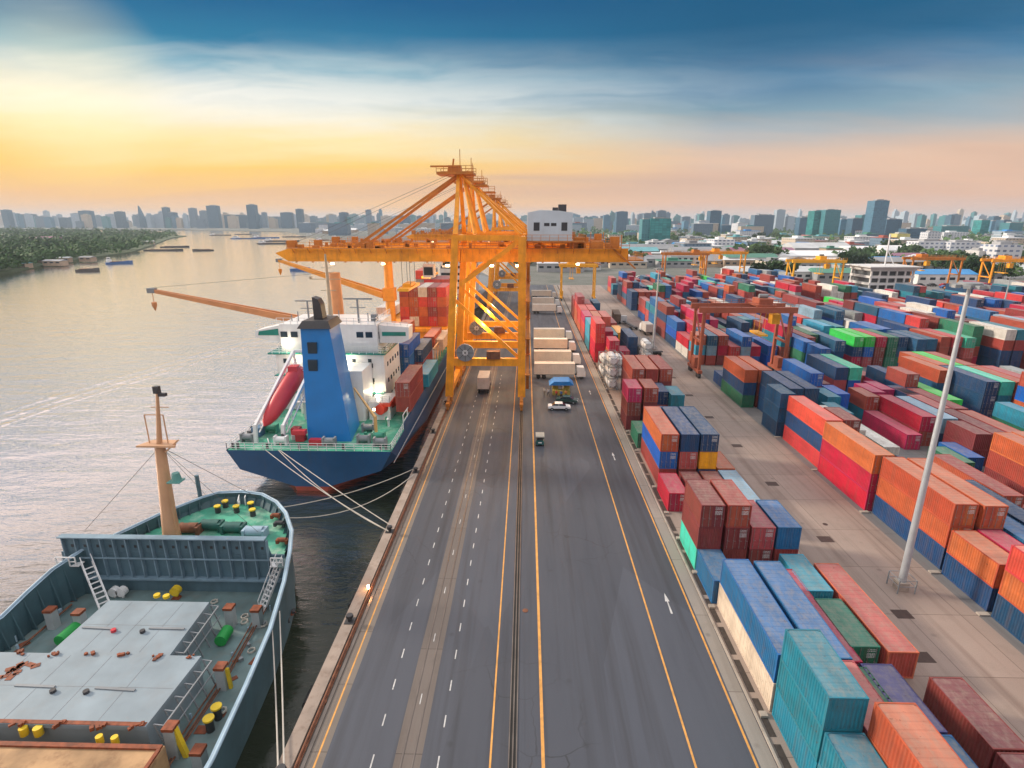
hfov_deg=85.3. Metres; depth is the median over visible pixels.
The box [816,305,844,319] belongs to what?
shipping container
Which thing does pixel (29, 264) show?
riverside house
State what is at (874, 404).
door
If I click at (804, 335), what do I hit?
shipping container
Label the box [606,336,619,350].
shipping container
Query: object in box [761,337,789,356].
shipping container
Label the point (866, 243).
city building
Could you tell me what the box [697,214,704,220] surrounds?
distant building
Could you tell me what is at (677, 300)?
shipping container
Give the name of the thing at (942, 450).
shipping container
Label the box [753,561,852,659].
shipping container
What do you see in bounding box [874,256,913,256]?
warehouse
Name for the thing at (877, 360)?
shipping container
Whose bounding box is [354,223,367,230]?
city building
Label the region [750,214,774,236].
tower block
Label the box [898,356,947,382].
shipping container
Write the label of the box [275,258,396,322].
deck crane
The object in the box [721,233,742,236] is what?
city building
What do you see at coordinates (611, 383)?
tank container
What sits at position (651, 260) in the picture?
warehouse
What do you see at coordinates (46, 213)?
distant building
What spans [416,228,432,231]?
city building
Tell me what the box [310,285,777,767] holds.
road
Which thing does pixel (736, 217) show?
distant building
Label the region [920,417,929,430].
door
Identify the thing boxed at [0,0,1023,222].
sky
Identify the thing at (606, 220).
distant building
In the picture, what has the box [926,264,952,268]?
warehouse
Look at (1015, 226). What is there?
tower block
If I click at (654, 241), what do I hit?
city building
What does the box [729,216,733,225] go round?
distant building
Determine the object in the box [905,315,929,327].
shipping container
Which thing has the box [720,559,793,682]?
shipping container
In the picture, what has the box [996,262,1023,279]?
broadleaf tree
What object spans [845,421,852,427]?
door
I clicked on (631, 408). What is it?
shipping container
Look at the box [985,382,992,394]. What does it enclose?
door
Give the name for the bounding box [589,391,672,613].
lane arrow
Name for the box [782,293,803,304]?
shipping container
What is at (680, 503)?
door
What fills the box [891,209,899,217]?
distant building
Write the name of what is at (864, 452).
shipping container
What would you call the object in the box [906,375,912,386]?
door
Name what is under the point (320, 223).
city building
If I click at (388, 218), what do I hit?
distant building
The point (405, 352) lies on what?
door
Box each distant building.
[0,214,3,225]
[12,212,17,226]
[15,213,24,227]
[24,213,34,227]
[42,210,49,216]
[43,217,55,227]
[56,214,62,226]
[75,221,84,227]
[81,214,92,227]
[95,215,102,226]
[101,216,111,227]
[132,214,137,225]
[146,213,155,227]
[165,217,172,227]
[171,216,178,227]
[176,218,183,227]
[182,213,190,227]
[196,219,207,227]
[221,212,231,227]
[227,215,239,227]
[258,213,262,227]
[268,217,278,227]
[304,214,309,222]
[310,216,317,222]
[350,213,357,222]
[355,217,365,222]
[379,209,382,224]
[381,215,391,227]
[410,215,415,221]
[439,215,443,222]
[486,213,491,218]
[486,218,491,224]
[521,215,526,220]
[602,214,610,231]
[610,211,614,224]
[630,212,634,224]
[637,214,642,223]
[681,221,688,231]
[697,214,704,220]
[721,214,729,224]
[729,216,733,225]
[733,215,739,222]
[737,218,744,222]
[797,209,802,216]
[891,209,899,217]
[899,211,908,222]
[909,213,919,226]
[916,215,926,226]
[926,219,930,227]
[930,213,936,225]
[938,215,946,224]
[944,214,954,224]
[953,214,961,224]
[957,209,963,224]
[965,216,972,226]
[971,211,977,217]
[971,214,986,229]
[988,216,1001,219]
[1000,215,1010,219]
[1011,210,1017,220]
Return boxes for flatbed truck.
[620,315,637,329]
[637,344,662,355]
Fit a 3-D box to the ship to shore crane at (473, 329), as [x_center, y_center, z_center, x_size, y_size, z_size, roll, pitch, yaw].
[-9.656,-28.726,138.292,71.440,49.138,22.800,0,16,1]
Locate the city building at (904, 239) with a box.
[890,237,917,243]
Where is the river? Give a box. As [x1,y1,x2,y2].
[0,230,507,767]
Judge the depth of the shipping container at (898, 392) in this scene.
105.27 m
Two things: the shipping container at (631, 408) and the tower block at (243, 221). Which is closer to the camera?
the shipping container at (631, 408)
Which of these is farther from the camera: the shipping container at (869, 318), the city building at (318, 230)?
the city building at (318, 230)
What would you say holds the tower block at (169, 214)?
on the land
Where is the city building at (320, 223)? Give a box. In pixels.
[313,222,328,228]
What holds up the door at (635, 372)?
in the shipping container at (633, 367)
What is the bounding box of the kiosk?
[549,377,573,395]
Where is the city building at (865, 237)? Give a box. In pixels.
[844,235,875,240]
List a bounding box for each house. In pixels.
[17,262,33,267]
[42,259,68,265]
[56,257,72,262]
[78,256,96,261]
[889,232,909,238]
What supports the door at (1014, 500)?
in the shipping container at (957, 467)
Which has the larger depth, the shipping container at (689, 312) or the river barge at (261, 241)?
the river barge at (261, 241)
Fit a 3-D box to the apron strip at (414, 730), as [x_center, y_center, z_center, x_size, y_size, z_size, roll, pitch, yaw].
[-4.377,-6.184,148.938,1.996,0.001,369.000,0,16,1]
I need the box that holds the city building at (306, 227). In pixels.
[298,222,315,232]
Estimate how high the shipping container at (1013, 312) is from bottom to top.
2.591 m
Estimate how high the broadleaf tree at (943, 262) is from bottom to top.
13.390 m
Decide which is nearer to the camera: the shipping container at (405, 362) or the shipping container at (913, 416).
the shipping container at (913, 416)
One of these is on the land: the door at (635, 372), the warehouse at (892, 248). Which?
the warehouse at (892, 248)
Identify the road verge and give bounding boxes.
[554,285,777,767]
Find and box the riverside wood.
[0,226,180,268]
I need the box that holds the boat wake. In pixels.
[0,338,269,427]
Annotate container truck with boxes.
[477,371,490,392]
[612,309,620,323]
[639,321,653,334]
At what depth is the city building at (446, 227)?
1507.61 m
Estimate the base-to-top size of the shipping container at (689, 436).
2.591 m
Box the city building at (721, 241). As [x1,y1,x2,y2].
[706,237,734,245]
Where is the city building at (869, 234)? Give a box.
[855,232,879,236]
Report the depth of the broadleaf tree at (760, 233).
1037.87 m
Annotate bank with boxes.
[0,231,185,273]
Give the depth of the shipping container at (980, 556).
54.78 m
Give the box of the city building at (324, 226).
[318,224,327,228]
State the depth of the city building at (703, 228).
1270.22 m
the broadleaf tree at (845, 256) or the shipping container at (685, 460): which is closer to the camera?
the shipping container at (685, 460)
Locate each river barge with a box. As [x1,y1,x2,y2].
[75,268,99,271]
[105,254,132,263]
[143,249,182,250]
[160,246,188,247]
[192,249,213,250]
[209,233,230,235]
[230,235,265,238]
[252,235,279,237]
[256,239,286,243]
[264,238,299,241]
[290,266,309,270]
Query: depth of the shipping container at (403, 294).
148.62 m
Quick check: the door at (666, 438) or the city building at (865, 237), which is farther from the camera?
the city building at (865, 237)
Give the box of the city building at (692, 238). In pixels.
[680,236,703,240]
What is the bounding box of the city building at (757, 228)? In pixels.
[738,225,763,232]
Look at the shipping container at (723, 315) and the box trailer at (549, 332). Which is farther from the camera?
the shipping container at (723, 315)
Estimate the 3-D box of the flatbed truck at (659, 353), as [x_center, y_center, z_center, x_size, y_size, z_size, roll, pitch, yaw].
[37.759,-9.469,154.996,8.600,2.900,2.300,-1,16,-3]
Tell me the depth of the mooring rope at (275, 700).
42.90 m
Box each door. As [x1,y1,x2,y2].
[396,383,402,395]
[399,345,402,355]
[400,358,403,368]
[402,383,409,396]
[403,345,408,355]
[403,358,408,368]
[417,351,421,361]
[628,389,634,400]
[633,370,638,380]
[634,389,640,400]
[638,369,643,378]
[645,389,651,400]
[651,388,657,401]
[660,370,665,380]
[660,452,668,467]
[661,435,669,450]
[666,370,671,380]
[668,452,676,467]
[669,435,677,450]
[669,494,678,509]
[677,494,683,509]
[680,453,688,467]
[688,452,696,467]
[701,435,709,450]
[701,506,712,525]
[709,435,717,450]
[711,507,723,526]
[725,529,737,548]
[727,506,739,526]
[735,529,747,548]
[738,506,750,525]
[742,337,746,345]
[747,337,751,345]
[749,550,760,564]
[751,528,763,548]
[759,550,770,560]
[761,528,773,548]
[810,374,816,385]
[816,374,822,385]
[835,342,840,350]
[839,341,844,350]
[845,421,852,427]
[852,421,859,431]
[853,647,864,659]
[854,337,859,346]
[858,337,863,345]
[862,648,877,663]
[865,397,872,408]
[866,493,874,509]
[869,475,878,490]
[871,397,878,409]
[873,456,883,472]
[905,436,913,448]
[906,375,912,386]
[911,375,918,385]
[912,436,920,448]
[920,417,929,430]
[927,417,935,430]
[947,528,960,546]
[952,505,966,524]
[962,505,976,525]
[981,396,989,407]
[981,507,995,527]
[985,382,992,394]
[987,396,995,407]
[990,382,998,394]
[991,507,1006,527]
[1005,497,1013,502]
[1013,497,1023,506]
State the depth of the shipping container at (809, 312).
169.65 m
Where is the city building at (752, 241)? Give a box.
[741,239,766,245]
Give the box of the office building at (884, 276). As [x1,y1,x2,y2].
[845,234,922,291]
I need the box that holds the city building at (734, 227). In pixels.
[731,222,747,233]
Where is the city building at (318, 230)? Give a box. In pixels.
[315,228,323,232]
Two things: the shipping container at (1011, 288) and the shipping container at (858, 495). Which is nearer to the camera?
the shipping container at (858, 495)
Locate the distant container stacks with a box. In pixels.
[571,268,1023,767]
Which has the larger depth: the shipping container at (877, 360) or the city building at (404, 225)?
the city building at (404, 225)
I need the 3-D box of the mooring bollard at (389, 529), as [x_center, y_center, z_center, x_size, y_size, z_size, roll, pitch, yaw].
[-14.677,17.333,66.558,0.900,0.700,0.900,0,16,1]
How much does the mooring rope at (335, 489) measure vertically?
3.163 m
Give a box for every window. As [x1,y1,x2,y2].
[539,266,582,267]
[612,263,644,264]
[660,263,690,264]
[726,262,754,263]
[882,263,924,268]
[920,277,974,279]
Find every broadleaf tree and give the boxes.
[744,244,761,252]
[745,261,782,273]
[747,241,769,251]
[750,259,772,269]
[751,244,766,252]
[756,232,765,235]
[760,244,789,254]
[769,258,801,272]
[771,232,779,237]
[773,260,798,276]
[836,249,856,263]
[848,245,875,252]
[850,249,875,263]
[876,250,895,255]
[880,239,901,244]
[883,239,898,244]
[897,246,909,252]
[901,243,921,252]
[928,250,961,268]
[928,252,944,268]
[933,256,958,268]
[939,249,965,255]
[944,255,969,268]
[949,252,978,266]
[956,254,999,272]
[957,262,984,273]
[984,263,997,275]
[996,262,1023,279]
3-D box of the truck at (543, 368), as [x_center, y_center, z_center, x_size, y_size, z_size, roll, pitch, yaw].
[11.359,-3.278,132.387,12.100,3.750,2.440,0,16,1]
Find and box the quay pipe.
[293,298,493,767]
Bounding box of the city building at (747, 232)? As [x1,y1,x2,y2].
[736,229,760,235]
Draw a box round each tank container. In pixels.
[598,351,607,366]
[598,361,607,377]
[603,372,617,389]
[604,350,619,366]
[604,361,618,378]
[612,351,623,367]
[614,365,621,377]
[638,347,652,355]
[639,337,653,351]
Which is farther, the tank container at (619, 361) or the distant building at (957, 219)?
the distant building at (957, 219)
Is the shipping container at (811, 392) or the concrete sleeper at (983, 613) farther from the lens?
the shipping container at (811, 392)
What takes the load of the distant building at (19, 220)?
on the land
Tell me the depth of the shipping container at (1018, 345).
137.31 m
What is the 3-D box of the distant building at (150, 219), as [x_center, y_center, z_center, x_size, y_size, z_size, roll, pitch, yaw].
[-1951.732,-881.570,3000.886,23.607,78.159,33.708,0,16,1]
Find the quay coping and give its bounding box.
[276,292,494,767]
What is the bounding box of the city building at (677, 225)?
[673,224,689,230]
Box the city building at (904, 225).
[901,223,910,228]
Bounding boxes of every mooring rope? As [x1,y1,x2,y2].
[265,449,387,530]
[272,630,278,765]
[278,450,386,530]
[278,469,412,507]
[279,611,284,763]
[280,450,390,524]
[285,475,412,517]
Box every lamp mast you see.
[649,268,663,350]
[886,281,991,593]
[1004,277,1015,298]
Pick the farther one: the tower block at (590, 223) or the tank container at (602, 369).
the tower block at (590, 223)
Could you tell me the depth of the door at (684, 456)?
77.65 m
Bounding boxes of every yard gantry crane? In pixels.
[559,262,598,300]
[661,248,709,274]
[687,294,799,377]
[699,247,748,274]
[785,254,847,282]
[902,252,966,290]
[977,254,1023,282]
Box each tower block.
[0,209,15,227]
[34,216,45,226]
[58,217,71,227]
[70,213,79,227]
[78,210,96,227]
[105,214,116,227]
[114,211,127,227]
[135,216,145,227]
[154,214,164,227]
[161,207,169,219]
[166,212,177,225]
[188,208,197,227]
[199,210,208,227]
[206,205,222,227]
[224,215,248,227]
[246,204,259,228]
[261,212,267,227]
[269,216,281,227]
[280,212,294,227]
[295,208,304,227]
[329,215,336,222]
[339,212,348,222]
[345,216,352,225]
[365,209,371,223]
[400,215,410,223]
[573,217,583,222]
[583,219,593,230]
[593,218,602,230]
[615,211,627,231]
[638,218,649,241]
[642,213,650,218]
[649,217,671,239]
[656,210,665,217]
[680,216,689,223]
[695,220,709,222]
[706,210,721,231]
[719,224,730,233]
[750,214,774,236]
[773,209,785,230]
[784,216,794,232]
[794,217,807,234]
[805,210,820,234]
[818,209,840,235]
[838,218,846,236]
[845,218,863,235]
[855,214,864,229]
[862,199,889,234]
[884,218,902,236]
[898,227,926,238]
[919,231,941,239]
[933,225,968,231]
[971,219,990,234]
[988,220,995,233]
[994,219,1011,230]
[998,222,1023,230]
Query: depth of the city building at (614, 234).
854.20 m
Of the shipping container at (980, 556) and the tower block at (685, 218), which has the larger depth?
the tower block at (685, 218)
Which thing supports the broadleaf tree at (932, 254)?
on the land
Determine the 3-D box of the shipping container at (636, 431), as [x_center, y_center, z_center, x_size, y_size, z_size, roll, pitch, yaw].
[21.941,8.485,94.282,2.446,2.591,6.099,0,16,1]
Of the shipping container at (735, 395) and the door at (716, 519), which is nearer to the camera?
the door at (716, 519)
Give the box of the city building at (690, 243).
[674,240,710,246]
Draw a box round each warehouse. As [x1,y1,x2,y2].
[537,262,584,271]
[584,262,600,269]
[599,262,607,266]
[608,256,647,267]
[620,244,681,251]
[622,247,658,251]
[645,255,678,265]
[651,250,672,254]
[655,257,692,267]
[662,239,679,242]
[668,247,729,250]
[668,254,718,265]
[703,257,722,266]
[721,266,822,280]
[722,253,777,258]
[722,256,754,266]
[730,247,793,251]
[755,257,790,264]
[767,250,845,257]
[771,240,781,244]
[777,255,804,259]
[779,258,835,266]
[780,242,850,249]
[808,268,850,282]
[819,246,843,249]
[830,263,849,267]
[838,246,868,250]
[866,257,926,268]
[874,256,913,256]
[876,245,901,253]
[891,253,926,255]
[910,269,977,284]
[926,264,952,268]
[977,271,1005,282]
[1004,264,1023,278]
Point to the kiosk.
(557, 383)
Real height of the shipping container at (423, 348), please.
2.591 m
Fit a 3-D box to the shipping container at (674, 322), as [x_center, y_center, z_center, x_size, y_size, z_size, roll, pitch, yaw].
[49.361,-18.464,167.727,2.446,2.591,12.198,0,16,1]
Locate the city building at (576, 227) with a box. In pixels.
[572,224,581,232]
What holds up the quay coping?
on the quay edge
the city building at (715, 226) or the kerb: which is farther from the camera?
the city building at (715, 226)
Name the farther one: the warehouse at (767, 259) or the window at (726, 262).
the window at (726, 262)
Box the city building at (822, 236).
[812,234,839,241]
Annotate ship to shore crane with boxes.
[276,149,643,410]
[324,163,621,374]
[406,187,575,310]
[431,196,526,295]
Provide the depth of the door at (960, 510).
57.99 m
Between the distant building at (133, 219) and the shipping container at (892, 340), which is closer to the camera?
the shipping container at (892, 340)
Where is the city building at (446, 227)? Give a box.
[441,222,459,230]
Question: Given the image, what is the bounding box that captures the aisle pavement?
[558,285,1023,767]
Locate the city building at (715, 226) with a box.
[713,223,718,235]
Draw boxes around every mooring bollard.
[276,763,286,767]
[344,613,355,624]
[385,525,393,532]
[412,467,418,472]
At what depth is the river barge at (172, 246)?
850.05 m
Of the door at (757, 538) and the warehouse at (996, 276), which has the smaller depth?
the door at (757, 538)
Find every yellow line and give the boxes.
[313,295,497,767]
[489,352,517,767]
[529,317,544,767]
[546,285,696,767]
[554,287,758,767]
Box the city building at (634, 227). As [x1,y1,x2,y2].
[626,224,638,231]
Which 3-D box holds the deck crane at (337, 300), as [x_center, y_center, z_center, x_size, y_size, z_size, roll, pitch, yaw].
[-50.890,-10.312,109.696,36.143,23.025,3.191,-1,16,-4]
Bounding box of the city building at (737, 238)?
[726,234,746,242]
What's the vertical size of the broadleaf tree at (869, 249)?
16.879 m
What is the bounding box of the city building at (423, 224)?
[414,222,434,229]
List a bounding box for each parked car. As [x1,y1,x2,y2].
[548,401,570,410]
[556,395,577,403]
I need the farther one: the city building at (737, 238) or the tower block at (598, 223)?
the tower block at (598, 223)
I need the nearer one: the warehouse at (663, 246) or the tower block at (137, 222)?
the warehouse at (663, 246)
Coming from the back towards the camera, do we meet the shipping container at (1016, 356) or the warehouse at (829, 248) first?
the warehouse at (829, 248)
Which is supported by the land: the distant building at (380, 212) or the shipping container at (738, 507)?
the distant building at (380, 212)
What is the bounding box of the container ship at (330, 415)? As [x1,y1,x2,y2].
[226,254,457,490]
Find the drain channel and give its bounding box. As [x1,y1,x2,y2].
[557,285,791,767]
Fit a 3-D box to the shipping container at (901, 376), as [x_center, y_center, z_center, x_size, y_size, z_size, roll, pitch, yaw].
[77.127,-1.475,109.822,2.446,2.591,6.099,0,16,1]
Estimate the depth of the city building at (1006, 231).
1137.54 m
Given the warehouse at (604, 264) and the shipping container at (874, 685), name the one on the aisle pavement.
the shipping container at (874, 685)
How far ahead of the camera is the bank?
662.94 m
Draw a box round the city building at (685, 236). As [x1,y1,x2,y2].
[678,235,701,240]
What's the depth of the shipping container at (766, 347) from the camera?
145.66 m
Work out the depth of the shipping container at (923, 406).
95.16 m
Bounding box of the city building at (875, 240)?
[869,235,897,245]
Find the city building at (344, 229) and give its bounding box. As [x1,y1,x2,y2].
[327,222,350,235]
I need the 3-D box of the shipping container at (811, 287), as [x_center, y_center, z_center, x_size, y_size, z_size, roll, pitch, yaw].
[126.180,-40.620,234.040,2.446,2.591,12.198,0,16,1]
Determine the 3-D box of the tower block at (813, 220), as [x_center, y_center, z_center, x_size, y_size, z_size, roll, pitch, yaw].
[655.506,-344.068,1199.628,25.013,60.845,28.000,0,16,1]
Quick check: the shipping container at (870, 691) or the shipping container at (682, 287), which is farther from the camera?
the shipping container at (682, 287)
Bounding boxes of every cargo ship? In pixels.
[0,386,295,767]
[436,262,488,310]
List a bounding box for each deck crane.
[146,272,343,320]
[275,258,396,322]
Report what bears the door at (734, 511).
in the shipping container at (738, 507)
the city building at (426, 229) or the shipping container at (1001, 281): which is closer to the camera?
the shipping container at (1001, 281)
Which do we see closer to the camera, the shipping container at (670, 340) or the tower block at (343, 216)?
the shipping container at (670, 340)
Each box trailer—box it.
[532,290,556,297]
[532,297,559,305]
[532,304,561,313]
[534,328,572,340]
[534,337,575,351]
[534,349,580,364]
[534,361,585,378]
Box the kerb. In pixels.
[556,285,781,767]
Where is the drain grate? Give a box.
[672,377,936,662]
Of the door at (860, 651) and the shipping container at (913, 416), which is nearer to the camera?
the door at (860, 651)
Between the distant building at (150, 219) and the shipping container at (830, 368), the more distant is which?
the distant building at (150, 219)
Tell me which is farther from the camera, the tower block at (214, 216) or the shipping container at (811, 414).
the tower block at (214, 216)
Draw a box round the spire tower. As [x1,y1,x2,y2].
[138,206,147,227]
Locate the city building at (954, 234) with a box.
[941,231,969,240]
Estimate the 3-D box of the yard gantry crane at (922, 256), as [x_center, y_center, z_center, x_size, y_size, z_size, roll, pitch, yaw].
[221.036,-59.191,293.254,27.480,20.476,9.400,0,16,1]
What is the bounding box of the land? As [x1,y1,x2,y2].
[0,223,1023,285]
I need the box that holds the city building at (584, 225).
[572,222,586,230]
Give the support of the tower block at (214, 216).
on the land
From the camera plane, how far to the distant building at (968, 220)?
2546.81 m
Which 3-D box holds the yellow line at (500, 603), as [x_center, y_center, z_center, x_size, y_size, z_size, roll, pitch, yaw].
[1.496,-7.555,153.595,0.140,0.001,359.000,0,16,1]
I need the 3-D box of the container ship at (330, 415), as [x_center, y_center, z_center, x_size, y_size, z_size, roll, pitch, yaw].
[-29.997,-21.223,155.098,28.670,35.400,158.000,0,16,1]
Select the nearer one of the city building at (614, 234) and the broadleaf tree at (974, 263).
the broadleaf tree at (974, 263)
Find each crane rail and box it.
[300,293,496,767]
[399,292,511,767]
[508,411,522,767]
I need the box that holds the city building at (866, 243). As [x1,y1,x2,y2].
[838,239,869,245]
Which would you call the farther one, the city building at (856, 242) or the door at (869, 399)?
the city building at (856, 242)
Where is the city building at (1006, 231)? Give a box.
[992,230,1023,234]
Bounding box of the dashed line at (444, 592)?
[370,375,501,767]
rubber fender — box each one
[302,684,313,707]
[348,592,355,607]
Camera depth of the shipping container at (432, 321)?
150.43 m
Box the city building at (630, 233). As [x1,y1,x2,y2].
[624,231,638,236]
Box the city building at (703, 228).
[691,222,713,235]
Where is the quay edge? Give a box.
[295,291,498,767]
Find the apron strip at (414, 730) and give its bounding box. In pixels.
[392,291,512,767]
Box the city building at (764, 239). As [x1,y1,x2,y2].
[751,237,771,245]
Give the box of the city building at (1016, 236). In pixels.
[990,233,1023,239]
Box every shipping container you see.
[376,302,385,313]
[385,302,399,313]
[395,364,422,397]
[395,379,423,411]
[399,286,408,296]
[399,297,408,306]
[399,332,419,356]
[400,307,409,316]
[400,351,416,369]
[401,319,414,342]
[408,282,424,296]
[409,296,418,306]
[409,307,418,316]
[410,317,418,325]
[414,338,431,361]
[415,267,423,278]
[415,350,432,364]
[418,282,432,296]
[418,297,427,306]
[419,307,427,316]
[419,317,428,325]
[422,359,437,386]
[423,327,441,347]
[427,283,441,296]
[427,297,436,306]
[428,307,437,316]
[428,316,437,325]
[432,276,444,282]
[433,330,447,349]
[436,283,449,296]
[437,295,448,306]
[437,305,448,316]
[438,316,447,325]
[440,276,449,282]
[575,292,584,303]
[590,327,604,342]
[590,335,604,352]
[590,344,600,361]
[591,316,605,333]
[598,311,610,324]
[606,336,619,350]
[619,346,629,355]
[620,328,637,346]
[620,406,639,429]
[621,393,640,415]
[622,355,644,380]
[622,379,641,401]
[630,421,642,447]
[635,355,658,381]
[638,379,658,401]
[641,438,675,482]
[642,423,677,468]
[643,406,679,451]
[647,355,672,381]
[649,296,663,307]
[653,283,664,291]
[655,383,668,404]
[657,301,674,314]
[657,473,684,511]
[661,406,699,451]
[664,386,684,406]
[665,332,675,347]
[666,315,684,330]
[666,324,676,339]
[670,295,685,306]
[675,340,688,358]
[676,283,689,291]
[676,331,689,348]
[677,449,697,468]
[678,406,719,451]
[679,471,701,486]
[680,520,697,569]
[681,500,722,548]
[682,319,700,332]
[684,479,725,527]
[686,307,705,322]
[688,351,704,364]
[689,289,702,296]
[689,331,706,344]
[689,341,705,354]
[695,549,725,603]
[696,327,717,345]
[697,450,717,468]
[699,471,721,482]
[704,355,715,364]
[705,327,728,345]
[705,345,716,355]
[710,479,751,527]
[713,370,722,386]
[716,345,727,355]
[716,451,734,471]
[717,583,775,710]
[718,470,759,500]
[720,313,728,319]
[720,545,746,558]
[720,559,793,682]
[721,379,754,406]
[721,524,749,549]
[722,367,756,394]
[723,356,757,382]
[725,294,744,302]
[726,316,749,331]
[726,328,751,346]
[727,340,739,355]
[730,340,750,355]
[737,289,754,297]
[737,356,771,382]
[738,283,754,291]
[746,546,772,564]
[748,500,775,548]
[750,342,760,355]
[752,320,763,330]
[752,337,777,355]
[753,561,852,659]
[755,500,801,548]
[759,352,770,365]
[760,371,803,395]
[761,328,791,346]
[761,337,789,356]
[761,411,784,435]
[763,319,792,336]
[763,397,786,421]
[765,384,795,407]
[771,547,798,560]
[772,688,817,767]
[776,281,790,290]
[776,371,819,402]
[776,658,861,761]
[778,554,833,598]
[780,313,796,325]
[781,629,868,731]
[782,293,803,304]
[782,358,823,385]
[783,425,819,467]
[785,411,822,451]
[786,569,862,666]
[787,395,842,435]
[788,313,809,323]
[789,346,805,362]
[790,333,815,352]
[793,326,818,342]
[793,329,815,341]
[795,304,822,318]
[798,298,823,307]
[801,289,820,298]
[802,283,821,291]
[802,319,832,333]
[806,343,830,353]
[806,354,848,379]
[813,332,845,350]
[813,563,919,678]
[814,598,880,663]
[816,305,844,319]
[817,283,837,292]
[817,387,840,404]
[817,455,875,510]
[818,732,886,767]
[820,354,862,379]
[820,402,853,414]
[820,438,879,492]
[822,385,849,406]
[822,422,894,473]
[823,375,846,390]
[824,407,861,431]
[829,328,864,346]
[830,283,851,292]
[840,328,875,346]
[842,660,883,735]
[843,300,858,309]
[843,354,860,365]
[844,310,862,320]
[844,344,862,356]
[847,387,879,409]
[848,402,877,421]
[849,322,883,331]
[851,328,887,346]
[854,302,883,315]
[854,310,877,323]
[854,383,885,394]
[858,296,886,304]
[859,663,947,734]
[859,667,892,701]
[860,356,871,366]
[860,424,899,454]
[861,328,898,346]
[861,410,922,449]
[862,291,888,301]
[862,347,873,356]
[863,381,894,395]
[865,365,886,383]
[867,702,967,767]
[871,357,882,366]
[872,494,946,569]
[873,347,884,356]
[874,289,897,297]
[874,301,905,308]
[876,476,973,547]
[877,394,936,431]
[878,308,912,323]
[878,410,932,445]
[879,457,978,526]
[880,320,915,330]
[882,357,894,366]
[884,347,896,356]
[885,366,919,386]
[886,385,919,395]
[887,330,927,349]
[887,333,908,346]
[892,387,949,408]
[894,283,919,292]
[895,396,957,432]
[898,330,937,348]
[898,351,948,364]
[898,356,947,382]
[900,307,935,314]
[905,295,936,305]
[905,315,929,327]
[906,302,939,311]
[907,388,967,409]
[907,458,1008,528]
[909,328,950,346]
[910,311,944,326]
[912,351,961,364]
[917,382,962,405]
[919,376,943,391]
[921,328,962,346]
[923,677,1023,767]
[924,351,975,365]
[925,290,944,298]
[926,446,974,466]
[933,308,955,318]
[933,454,1023,507]
[934,329,976,347]
[937,408,1004,449]
[937,433,943,445]
[938,318,983,336]
[938,442,984,470]
[939,365,999,395]
[941,552,998,610]
[941,734,977,767]
[942,436,988,465]
[944,420,992,449]
[945,283,973,292]
[946,530,1008,588]
[948,347,960,356]
[948,383,996,408]
[950,295,984,306]
[954,365,1015,395]
[957,410,1019,431]
[958,306,998,320]
[959,347,974,357]
[962,402,992,417]
[963,280,989,284]
[965,480,1023,524]
[967,365,1019,395]
[969,321,1016,339]
[972,289,994,296]
[976,355,1008,366]
[977,529,1023,552]
[978,345,1011,360]
[980,321,1023,339]
[980,335,1014,350]
[980,365,1020,377]
[983,298,1002,307]
[984,467,1023,503]
[985,297,1020,307]
[985,450,1023,486]
[989,285,1006,291]
[990,316,1023,328]
[990,432,1023,465]
[991,593,1023,643]
[992,283,1021,291]
[992,402,1023,428]
[992,416,1023,430]
[992,752,1023,767]
[994,279,1019,284]
[994,292,1023,302]
[996,395,1011,401]
[998,570,1023,612]
[999,366,1023,373]
[1003,516,1023,543]
[1004,308,1023,316]
[1005,544,1023,582]
[1010,350,1022,360]
[1012,340,1023,350]
[1014,385,1023,401]
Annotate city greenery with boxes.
[416,224,1023,264]
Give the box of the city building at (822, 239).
[803,236,824,240]
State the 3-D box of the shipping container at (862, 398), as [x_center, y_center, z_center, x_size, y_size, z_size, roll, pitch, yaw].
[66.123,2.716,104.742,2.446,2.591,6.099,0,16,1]
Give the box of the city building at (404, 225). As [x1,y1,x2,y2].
[399,223,410,228]
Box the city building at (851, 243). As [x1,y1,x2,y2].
[845,241,864,245]
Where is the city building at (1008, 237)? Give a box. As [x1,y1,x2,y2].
[991,235,1023,244]
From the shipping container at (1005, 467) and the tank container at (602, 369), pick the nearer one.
the shipping container at (1005, 467)
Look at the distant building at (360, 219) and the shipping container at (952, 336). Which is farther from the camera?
the distant building at (360, 219)
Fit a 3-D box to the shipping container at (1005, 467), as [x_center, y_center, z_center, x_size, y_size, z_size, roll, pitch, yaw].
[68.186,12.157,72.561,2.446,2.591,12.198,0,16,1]
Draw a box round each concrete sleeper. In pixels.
[708,604,714,608]
[758,711,768,717]
[928,570,940,573]
[976,612,990,615]
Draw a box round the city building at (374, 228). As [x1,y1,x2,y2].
[367,222,379,234]
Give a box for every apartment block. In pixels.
[906,239,950,250]
[943,240,980,251]
[965,247,985,258]
[980,241,1023,263]
[981,240,1022,243]
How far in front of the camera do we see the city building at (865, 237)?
832.43 m
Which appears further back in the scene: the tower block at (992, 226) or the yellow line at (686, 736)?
the tower block at (992, 226)
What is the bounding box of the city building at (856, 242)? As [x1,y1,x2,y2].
[839,239,863,243]
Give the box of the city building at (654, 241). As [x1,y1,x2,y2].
[645,239,666,243]
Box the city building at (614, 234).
[608,232,622,241]
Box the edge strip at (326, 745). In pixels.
[310,291,499,767]
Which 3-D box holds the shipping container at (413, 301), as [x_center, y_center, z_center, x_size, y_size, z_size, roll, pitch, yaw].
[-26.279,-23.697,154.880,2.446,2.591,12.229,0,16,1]
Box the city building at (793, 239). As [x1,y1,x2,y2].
[781,236,815,244]
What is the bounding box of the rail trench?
[509,409,522,767]

